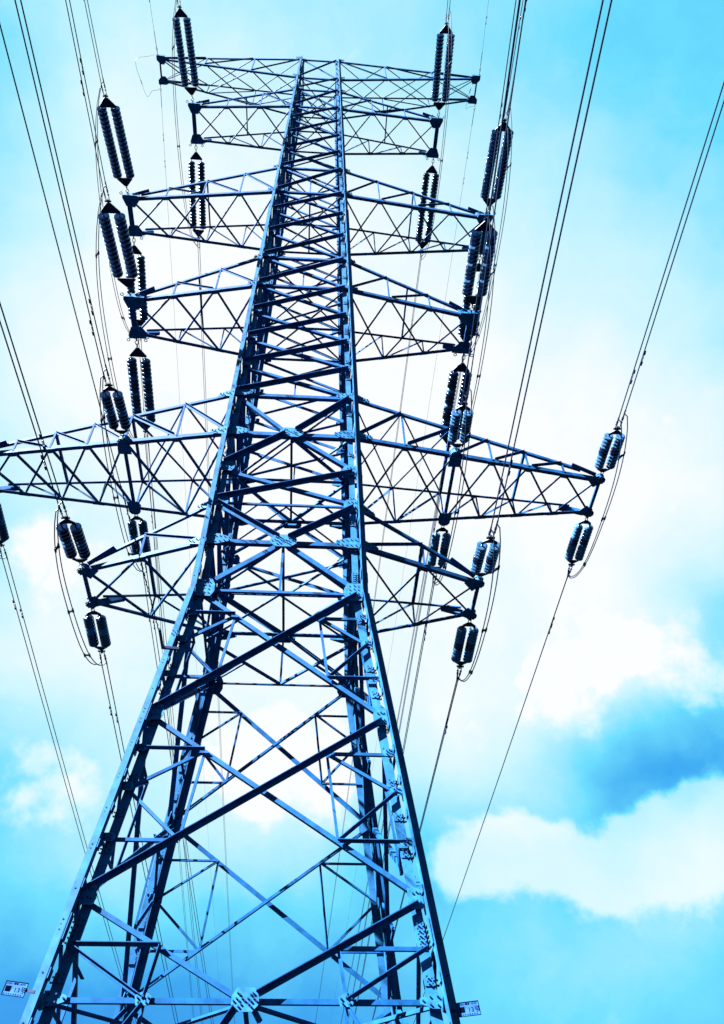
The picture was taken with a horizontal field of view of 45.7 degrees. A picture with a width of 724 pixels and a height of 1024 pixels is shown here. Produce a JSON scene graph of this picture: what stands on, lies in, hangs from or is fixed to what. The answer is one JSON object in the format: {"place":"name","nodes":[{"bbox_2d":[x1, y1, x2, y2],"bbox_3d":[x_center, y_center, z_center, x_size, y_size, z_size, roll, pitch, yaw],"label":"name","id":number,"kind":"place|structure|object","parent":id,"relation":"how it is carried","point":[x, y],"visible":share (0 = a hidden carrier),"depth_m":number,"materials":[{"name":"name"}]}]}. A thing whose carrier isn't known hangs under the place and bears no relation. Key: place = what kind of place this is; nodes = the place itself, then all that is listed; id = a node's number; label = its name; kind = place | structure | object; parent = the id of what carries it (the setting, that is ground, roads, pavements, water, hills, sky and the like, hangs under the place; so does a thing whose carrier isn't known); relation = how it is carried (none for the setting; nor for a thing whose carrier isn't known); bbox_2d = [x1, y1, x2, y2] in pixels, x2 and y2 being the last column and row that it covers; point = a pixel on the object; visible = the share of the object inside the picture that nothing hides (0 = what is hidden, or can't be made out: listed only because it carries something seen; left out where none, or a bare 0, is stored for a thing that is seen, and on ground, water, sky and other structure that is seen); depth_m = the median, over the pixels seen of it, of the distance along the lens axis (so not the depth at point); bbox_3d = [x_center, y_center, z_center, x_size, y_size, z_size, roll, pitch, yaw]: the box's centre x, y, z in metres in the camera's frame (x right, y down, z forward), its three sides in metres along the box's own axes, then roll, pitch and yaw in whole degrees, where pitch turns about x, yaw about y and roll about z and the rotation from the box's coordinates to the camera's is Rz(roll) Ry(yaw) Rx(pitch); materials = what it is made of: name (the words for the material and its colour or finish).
{"place":"outdoors","nodes":[
{"label":"outdoors","id":0,"kind":"place"},
{"bbox_2d":[0,0,723,1023],"label":"sky","id":1,"kind":"structure","parent":0,"point":[592,890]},
{"label":"ground","id":2,"kind":"structure","parent":0,"visible":0},
{"bbox_2d":[0,54,605,1023],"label":"transmission tower","id":3,"kind":"structure","parent":2,"relation":"on","point":[234,430],"depth_m":19.78,"materials":[{"name":"metal"}]},
{"bbox_2d":[0,503,8,559],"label":"insulator string","id":4,"kind":"object","parent":3,"relation":"attached to","point":[4,535],"visible":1,"depth_m":23.31,"materials":[{"name":"brown ceramic"}]},
{"bbox_2d":[1,557,133,1022],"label":"conductor","id":5,"kind":"object","parent":4,"relation":"attached to","point":[13,601],"visible":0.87,"depth_m":28.61,"materials":[{"name":"metal"}]},
{"bbox_2d":[7,560,135,1020],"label":"conductor","id":6,"kind":"object","parent":4,"relation":"attached to","point":[22,616],"visible":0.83,"depth_m":28.97,"materials":[{"name":"metal"}]},
{"bbox_2d":[1,980,34,997],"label":"number plate","id":7,"kind":"object","parent":3,"relation":"attached to","point":[15,988],"visible":1,"depth_m":11.20,"materials":[{"name":"metal"}]},
{"bbox_2d":[56,498,90,566],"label":"insulator string","id":8,"kind":"object","parent":3,"relation":"attached to","point":[66,540],"visible":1,"depth_m":18.24,"materials":[{"name":"blue ceramic"}]},
{"bbox_2d":[0,321,58,503],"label":"conductor","id":9,"kind":"object","parent":8,"relation":"attached to","point":[42,458],"visible":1,"depth_m":15.81,"materials":[{"name":"metal"}]},
{"bbox_2d":[0,302,61,497],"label":"conductor","id":10,"kind":"object","parent":8,"relation":"attached to","point":[42,441],"visible":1,"depth_m":15.58,"materials":[{"name":"metal"}]},
{"bbox_2d":[57,505,103,665],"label":"jumper wire","id":11,"kind":"object","parent":8,"relation":"hanging from","point":[67,589],"visible":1,"depth_m":18.48,"materials":[{"name":"metal"}]},
{"bbox_2d":[0,24,178,650],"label":"power line","id":12,"kind":"object","parent":3,"relation":"attached to","point":[166,647],"visible":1,"depth_m":11.35,"materials":[{"name":"metal"}]},
{"bbox_2d":[83,608,110,664],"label":"insulator string","id":13,"kind":"object","parent":3,"relation":"attached to","point":[91,630],"visible":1,"depth_m":20.54,"materials":[{"name":"brown ceramic"}]},
{"bbox_2d":[54,511,96,664],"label":"jumper wire","id":14,"kind":"object","parent":13,"relation":"hanging from","point":[72,610],"visible":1,"depth_m":18.59,"materials":[{"name":"metal"}]},
{"bbox_2d":[101,664,175,1023],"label":"conductor","id":15,"kind":"object","parent":13,"relation":"attached to","point":[111,714],"visible":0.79,"depth_m":23.74,"materials":[{"name":"metal"}]},
{"bbox_2d":[107,665,177,1020],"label":"conductor","id":16,"kind":"object","parent":13,"relation":"attached to","point":[135,810],"visible":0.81,"depth_m":24.21,"materials":[{"name":"metal"}]},
{"bbox_2d":[100,365,130,437],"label":"insulator string","id":17,"kind":"object","parent":3,"relation":"attached to","point":[121,410],"visible":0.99,"depth_m":20.53,"materials":[{"name":"blue ceramic"}]},
{"bbox_2d":[14,0,102,371],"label":"conductor","id":18,"kind":"object","parent":17,"relation":"attached to","point":[92,331],"visible":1,"depth_m":16.40,"materials":[{"name":"metal"}]},
{"bbox_2d":[20,0,105,364],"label":"conductor","id":19,"kind":"object","parent":17,"relation":"attached to","point":[90,302],"visible":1,"depth_m":16.33,"materials":[{"name":"metal"}]},
{"bbox_2d":[97,78,134,194],"bbox_3d":[-8.724,-13.148,30.435,0.787,0.990,4.432,0,-46,-1],"label":"insulator string","id":20,"kind":"object","parent":3,"relation":"attached to","point":[105,104],"visible":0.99,"depth_m":30.33,"materials":[{"name":"brown ceramic"}]},
{"bbox_2d":[83,0,100,81],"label":"conductor","id":21,"kind":"object","parent":20,"relation":"attached to","point":[91,37],"visible":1,"depth_m":27.65,"materials":[{"name":"metal"}]},
{"bbox_2d":[87,0,102,77],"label":"conductor","id":22,"kind":"object","parent":20,"relation":"attached to","point":[94,36],"visible":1,"depth_m":27.62,"materials":[{"name":"metal"}]},
{"bbox_2d":[97,83,137,339],"bbox_3d":[-9.090,-10.259,31.770,0.252,1.694,10.203,2,-46,-3],"label":"jumper wire","id":23,"kind":"object","parent":20,"relation":"hanging from","point":[101,192],"visible":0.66,"depth_m":29.17,"materials":[{"name":"metal"}]},
{"bbox_2d":[98,182,137,297],"bbox_3d":[-7.243,-7.965,25.512,0.838,0.963,4.092,2,-46,-3],"label":"insulator string","id":24,"kind":"object","parent":3,"relation":"attached to","point":[124,240],"visible":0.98,"depth_m":25.42,"materials":[{"name":"brown ceramic"}]},
{"bbox_2d":[65,0,102,186],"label":"conductor","id":25,"kind":"object","parent":24,"relation":"attached to","point":[83,92],"visible":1,"depth_m":21.94,"materials":[{"name":"metal"}]},
{"bbox_2d":[69,0,105,181],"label":"conductor","id":26,"kind":"object","parent":24,"relation":"attached to","point":[86,86],"visible":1,"depth_m":21.76,"materials":[{"name":"metal"}]},
{"bbox_2d":[125,235,147,341],"bbox_3d":[-9.085,-8.912,34.655,0.787,0.800,4.527,4,-46,-4],"label":"insulator string","id":27,"kind":"object","parent":3,"relation":"attached to","point":[141,266],"visible":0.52,"depth_m":34.34,"materials":[{"name":"brown ceramic"}]},
{"bbox_2d":[95,89,128,332],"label":"jumper wire","id":28,"kind":"object","parent":27,"relation":"hanging from","point":[122,318],"visible":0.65,"depth_m":29.70,"materials":[{"name":"metal"}]},
{"bbox_2d":[138,339,192,1011],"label":"conductor","id":29,"kind":"object","parent":27,"relation":"attached to","point":[160,626],"visible":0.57,"depth_m":45.02,"materials":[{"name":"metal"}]},
{"bbox_2d":[141,343,193,1011],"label":"conductor","id":30,"kind":"object","parent":27,"relation":"attached to","point":[169,715],"visible":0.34,"depth_m":52.58,"materials":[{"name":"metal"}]},
{"bbox_2d":[127,514,150,572],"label":"insulator string","id":31,"kind":"object","parent":3,"relation":"attached to","point":[143,526],"visible":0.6,"depth_m":23.56,"materials":[{"name":"brown ceramic"}]},
{"bbox_2d":[99,378,139,571],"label":"jumper wire","id":32,"kind":"object","parent":31,"relation":"hanging from","point":[114,497],"visible":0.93,"depth_m":21.18,"materials":[{"name":"metal"}]},
{"bbox_2d":[102,372,142,572],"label":"jumper wire","id":33,"kind":"object","parent":31,"relation":"hanging from","point":[112,469],"visible":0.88,"depth_m":21.07,"materials":[{"name":"metal"}]},
{"bbox_2d":[143,574,211,1023],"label":"conductor","id":34,"kind":"object","parent":31,"relation":"attached to","point":[171,763],"visible":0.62,"depth_m":30.32,"materials":[{"name":"metal"}]},
{"bbox_2d":[147,574,213,1023],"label":"conductor","id":35,"kind":"object","parent":31,"relation":"attached to","point":[173,756],"visible":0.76,"depth_m":31.10,"materials":[{"name":"metal"}]},
{"bbox_2d":[127,339,155,444],"bbox_3d":[-7.602,-4.078,29.665,0.842,0.495,4.467,2,-46,-3],"label":"insulator string","id":36,"kind":"object","parent":3,"relation":"attached to","point":[134,381],"visible":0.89,"depth_m":29.32,"materials":[{"name":"brown ceramic"}]},
{"bbox_2d":[95,193,132,438],"bbox_3d":[-7.669,-5.263,26.923,0.261,1.827,9.332,2,-46,-3],"label":"jumper wire","id":37,"kind":"object","parent":36,"relation":"hanging from","point":[96,254],"visible":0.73,"depth_m":24.55,"materials":[{"name":"metal"}]},
{"bbox_2d":[98,187,142,444],"bbox_3d":[-7.581,-5.300,26.972,0.250,1.928,9.713,2,-46,-3],"label":"jumper wire","id":38,"kind":"object","parent":36,"relation":"hanging from","point":[101,292],"visible":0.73,"depth_m":24.64,"materials":[{"name":"metal"}]},
{"bbox_2d":[145,444,201,1022],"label":"conductor","id":39,"kind":"object","parent":36,"relation":"attached to","point":[166,669],"visible":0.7,"depth_m":37.23,"materials":[{"name":"metal"}]},
{"bbox_2d":[148,445,201,1009],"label":"conductor","id":40,"kind":"object","parent":36,"relation":"attached to","point":[168,667],"visible":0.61,"depth_m":37.53,"materials":[{"name":"metal"}]},
{"bbox_2d":[172,0,198,102],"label":"insulator string","id":41,"kind":"object","parent":3,"relation":"attached to","point":[180,12],"visible":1,"depth_m":37.35,"materials":[{"name":"brown ceramic"}]},
{"bbox_2d":[172,0,193,241],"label":"jumper wire","id":42,"kind":"object","parent":41,"relation":"hanging from","point":[173,46],"visible":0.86,"depth_m":36.76,"materials":[{"name":"metal"}]},
{"bbox_2d":[174,0,198,247],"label":"jumper wire","id":43,"kind":"object","parent":41,"relation":"hanging from","point":[176,109],"visible":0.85,"depth_m":37.12,"materials":[{"name":"metal"}]},
{"bbox_2d":[160,85,218,974],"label":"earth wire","id":44,"kind":"object","parent":3,"relation":"attached to","point":[178,382],"visible":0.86,"depth_m":54.41,"materials":[{"name":"grey metal"}]},
{"bbox_2d":[188,143,205,249],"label":"insulator string","id":45,"kind":"object","parent":3,"relation":"attached to","point":[201,178],"visible":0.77,"depth_m":41.59,"materials":[{"name":"brown ceramic"}]},
{"bbox_2d":[198,254,231,976],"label":"conductor","id":46,"kind":"object","parent":45,"relation":"attached to","point":[208,493],"visible":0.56,"depth_m":52.98,"materials":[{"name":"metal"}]},
{"bbox_2d":[200,260,234,1018],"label":"conductor","id":47,"kind":"object","parent":45,"relation":"attached to","point":[219,706],"visible":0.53,"depth_m":67.54,"materials":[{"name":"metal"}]},
{"bbox_2d":[331,107,474,1017],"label":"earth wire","id":48,"kind":"object","parent":3,"relation":"attached to","point":[424,435],"visible":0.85,"depth_m":57.28,"materials":[{"name":"grey metal"}]},
{"bbox_2d":[415,157,438,259],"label":"insulator string","id":49,"kind":"object","parent":3,"relation":"attached to","point":[424,192],"visible":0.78,"depth_m":42.17,"materials":[{"name":"brown ceramic"}]},
{"bbox_2d":[315,262,419,1020],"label":"conductor","id":50,"kind":"object","parent":49,"relation":"attached to","point":[379,561],"visible":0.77,"depth_m":54.04,"materials":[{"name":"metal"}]},
{"bbox_2d":[315,262,420,1022],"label":"conductor","id":51,"kind":"object","parent":49,"relation":"attached to","point":[383,538],"visible":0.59,"depth_m":53.08,"materials":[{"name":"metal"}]},
{"bbox_2d":[428,526,450,585],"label":"insulator string","id":52,"kind":"object","parent":3,"relation":"attached to","point":[434,545],"visible":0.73,"depth_m":24.02,"materials":[{"name":"grey ceramic"}]},
{"bbox_2d":[353,584,432,1021],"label":"conductor","id":53,"kind":"object","parent":52,"relation":"attached to","point":[406,727],"visible":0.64,"depth_m":28.26,"materials":[{"name":"metal"}]},
{"bbox_2d":[355,586,433,1013],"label":"conductor","id":54,"kind":"object","parent":52,"relation":"attached to","point":[407,731],"visible":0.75,"depth_m":28.56,"materials":[{"name":"metal"}]},
{"bbox_2d":[435,397,470,583],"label":"jumper wire","id":55,"kind":"object","parent":52,"relation":"hanging from","point":[457,512],"visible":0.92,"depth_m":21.36,"materials":[{"name":"metal"}]},
{"bbox_2d":[436,391,471,585],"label":"jumper wire","id":56,"kind":"object","parent":52,"relation":"hanging from","point":[463,481],"visible":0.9,"depth_m":21.40,"materials":[{"name":"metal"}]},
{"bbox_2d":[431,8,454,118],"bbox_3d":[3.584,-19.723,38.020,0.787,0.642,4.711,0,-46,-1],"label":"insulator string","id":57,"kind":"object","parent":3,"relation":"attached to","point":[437,69],"visible":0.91,"depth_m":37.99,"materials":[{"name":"brown ceramic"}]},
{"bbox_2d":[422,23,451,255],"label":"jumper wire","id":58,"kind":"object","parent":57,"relation":"hanging from","point":[444,127],"visible":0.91,"depth_m":37.94,"materials":[{"name":"metal"}]},
{"bbox_2d":[422,12,451,259],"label":"jumper wire","id":59,"kind":"object","parent":57,"relation":"hanging from","point":[446,121],"visible":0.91,"depth_m":37.59,"materials":[{"name":"metal"}]},
{"bbox_2d":[439,353,471,457],"bbox_3d":[3.265,-3.619,30.185,0.826,0.600,4.494,2,-46,-3],"label":"insulator string","id":60,"kind":"object","parent":3,"relation":"attached to","point":[451,392],"visible":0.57,"depth_m":29.69,"materials":[{"name":"brown ceramic"}]},
{"bbox_2d":[349,499,439,1014],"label":"conductor","id":61,"kind":"object","parent":60,"relation":"attached to","point":[406,690],"visible":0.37,"depth_m":39.00,"materials":[{"name":"metal"}]},
{"bbox_2d":[353,494,439,989],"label":"conductor","id":62,"kind":"object","parent":60,"relation":"attached to","point":[406,685],"visible":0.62,"depth_m":38.50,"materials":[{"name":"metal"}]},
{"bbox_2d":[449,207,494,458],"bbox_3d":[3.567,-4.846,27.455,0.245,1.864,9.832,2,-46,-3],"label":"jumper wire","id":63,"kind":"object","parent":60,"relation":"hanging from","point":[490,308],"visible":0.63,"depth_m":25.13,"materials":[{"name":"metal"}]},
{"bbox_2d":[448,384,473,450],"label":"insulator string","id":64,"kind":"object","parent":3,"relation":"attached to","point":[454,425],"visible":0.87,"depth_m":20.98,"materials":[{"name":"blue ceramic"}]},
{"bbox_2d":[463,0,519,391],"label":"conductor","id":65,"kind":"object","parent":64,"relation":"attached to","point":[492,186],"visible":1,"depth_m":16.54,"materials":[{"name":"metal"}]},
{"bbox_2d":[469,0,525,384],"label":"conductor","id":66,"kind":"object","parent":64,"relation":"attached to","point":[478,324],"visible":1,"depth_m":16.52,"materials":[{"name":"metal"}]},
{"bbox_2d":[451,620,478,680],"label":"insulator string","id":67,"kind":"object","parent":3,"relation":"attached to","point":[460,636],"visible":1,"depth_m":20.96,"materials":[{"name":"grey ceramic"}]},
{"bbox_2d":[372,679,456,1019],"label":"conductor","id":68,"kind":"object","parent":67,"relation":"attached to","point":[430,786],"visible":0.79,"depth_m":24.65,"materials":[{"name":"metal"}]},
{"bbox_2d":[373,681,457,1018],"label":"conductor","id":69,"kind":"object","parent":67,"relation":"attached to","point":[428,798],"visible":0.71,"depth_m":25.36,"materials":[{"name":"metal"}]},
{"bbox_2d":[459,533,499,680],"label":"jumper wire","id":70,"kind":"object","parent":67,"relation":"hanging from","point":[485,629],"visible":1,"depth_m":18.79,"materials":[{"name":"metal"}]},
{"bbox_2d":[462,528,500,681],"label":"jumper wire","id":71,"kind":"object","parent":67,"relation":"hanging from","point":[492,603],"visible":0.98,"depth_m":18.71,"materials":[{"name":"metal"}]},
{"bbox_2d":[450,1000,480,1017],"bbox_3d":[1.358,6.559,11.347,0.420,0.214,0.030,3,-46,-4],"label":"number plate","id":72,"kind":"object","parent":3,"relation":"attached to","point":[467,1008],"visible":1,"depth_m":11.34,"materials":[{"name":"metal"}]},
{"bbox_2d":[458,254,482,340],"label":"insulator string","id":73,"kind":"object","parent":3,"relation":"attached to","point":[462,328],"visible":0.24,"depth_m":35.36,"materials":[{"name":"brown ceramic"}]},
{"bbox_2d":[341,357,462,1020],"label":"conductor","id":74,"kind":"object","parent":73,"relation":"attached to","point":[413,631],"visible":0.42,"depth_m":46.74,"materials":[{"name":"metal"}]},
{"bbox_2d":[341,357,463,1022],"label":"conductor","id":75,"kind":"object","parent":73,"relation":"attached to","point":[411,646],"visible":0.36,"depth_m":47.36,"materials":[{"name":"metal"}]},
{"bbox_2d":[471,113,511,348],"bbox_3d":[4.828,-9.720,32.499,0.349,1.642,9.872,2,-46,-3],"label":"jumper wire","id":76,"kind":"object","parent":73,"relation":"hanging from","point":[509,165],"visible":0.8,"depth_m":31.02,"materials":[{"name":"metal"}]},
{"bbox_2d":[462,202,497,314],"bbox_3d":[3.568,-7.586,26.030,0.787,1.002,4.184,0,-46,-1],"label":"insulator string","id":77,"kind":"object","parent":3,"relation":"attached to","point":[472,258],"visible":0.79,"depth_m":25.93,"materials":[{"name":"brown ceramic"}]},
{"bbox_2d":[459,212,494,448],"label":"jumper wire","id":78,"kind":"object","parent":77,"relation":"hanging from","point":[490,274],"visible":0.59,"depth_m":25.12,"materials":[{"name":"metal"}]},
{"bbox_2d":[486,0,515,207],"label":"conductor","id":79,"kind":"object","parent":77,"relation":"attached to","point":[501,101],"visible":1,"depth_m":22.21,"materials":[{"name":"metal"}]},
{"bbox_2d":[492,0,520,197],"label":"conductor","id":80,"kind":"object","parent":77,"relation":"attached to","point":[507,89],"visible":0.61,"depth_m":21.83,"materials":[{"name":"metal"}]},
{"bbox_2d":[479,0,488,73],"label":"earth wire","id":81,"kind":"object","parent":3,"relation":"attached to","point":[483,42],"visible":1,"depth_m":44.30,"materials":[{"name":"grey metal"}]},
{"bbox_2d":[471,521,499,580],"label":"insulator string","id":82,"kind":"object","parent":3,"relation":"attached to","point":[479,556],"visible":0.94,"depth_m":18.61,"materials":[{"name":"blue ceramic"}]},
{"bbox_2d":[491,0,603,527],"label":"conductor","id":83,"kind":"object","parent":82,"relation":"attached to","point":[582,96],"visible":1,"depth_m":13.10,"materials":[{"name":"metal"}]},
{"bbox_2d":[497,0,611,520],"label":"conductor","id":84,"kind":"object","parent":82,"relation":"attached to","point":[586,114],"visible":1,"depth_m":13.04,"materials":[{"name":"metal"}]},
{"bbox_2d":[480,103,513,215],"bbox_3d":[4.893,-12.648,31.145,0.850,0.988,4.425,2,-46,-3],"label":"insulator string","id":85,"kind":"object","parent":3,"relation":"attached to","point":[486,180],"visible":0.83,"depth_m":31.08,"materials":[{"name":"brown ceramic"}]},
{"bbox_2d":[465,108,511,355],"bbox_3d":[4.868,-9.755,32.541,0.246,1.727,10.252,2,-46,-3],"label":"jumper wire","id":86,"kind":"object","parent":85,"relation":"hanging from","point":[504,217],"visible":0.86,"depth_m":30.48,"materials":[{"name":"metal"}]},
{"bbox_2d":[505,1,522,109],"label":"conductor","id":87,"kind":"object","parent":85,"relation":"attached to","point":[515,46],"visible":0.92,"depth_m":27.93,"materials":[{"name":"metal"}]},
{"bbox_2d":[565,517,592,578],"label":"insulator string","id":88,"kind":"object","parent":3,"relation":"attached to","point":[574,541],"visible":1,"depth_m":23.91,"materials":[{"name":"blue ceramic"}]},
{"bbox_2d":[413,577,567,1023],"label":"conductor","id":89,"kind":"object","parent":88,"relation":"attached to","point":[509,745],"visible":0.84,"depth_m":29.94,"materials":[{"name":"metal"}]},
{"bbox_2d":[424,595,561,993],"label":"conductor","id":90,"kind":"object","parent":88,"relation":"attached to","point":[509,747],"visible":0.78,"depth_m":29.80,"materials":[{"name":"metal"}]},
{"bbox_2d":[594,410,626,476],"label":"insulator string","id":91,"kind":"object","parent":3,"relation":"attached to","point":[607,440],"visible":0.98,"depth_m":21.54,"materials":[{"name":"blue ceramic"}]},
{"bbox_2d":[570,422,625,576],"bbox_3d":[6.230,0.017,22.529,0.238,0.542,5.589,2,-46,-3],"label":"jumper wire","id":92,"kind":"object","parent":91,"relation":"hanging from","point":[604,518],"visible":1,"depth_m":21.82,"materials":[{"name":"metal"}]},
{"bbox_2d":[570,416,627,578],"bbox_3d":[6.265,-0.027,22.579,0.144,0.585,5.972,2,-46,-3],"label":"jumper wire","id":93,"kind":"object","parent":91,"relation":"hanging from","point":[611,498],"visible":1,"depth_m":21.84,"materials":[{"name":"metal"}]},
{"bbox_2d":[619,82,723,416],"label":"conductor","id":94,"kind":"object","parent":91,"relation":"attached to","point":[633,373],"visible":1,"depth_m":17.44,"materials":[{"name":"metal"}]},
{"bbox_2d":[625,100,723,409],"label":"conductor","id":95,"kind":"object","parent":91,"relation":"attached to","point":[641,361],"visible":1,"depth_m":17.56,"materials":[{"name":"metal"}]}
]}

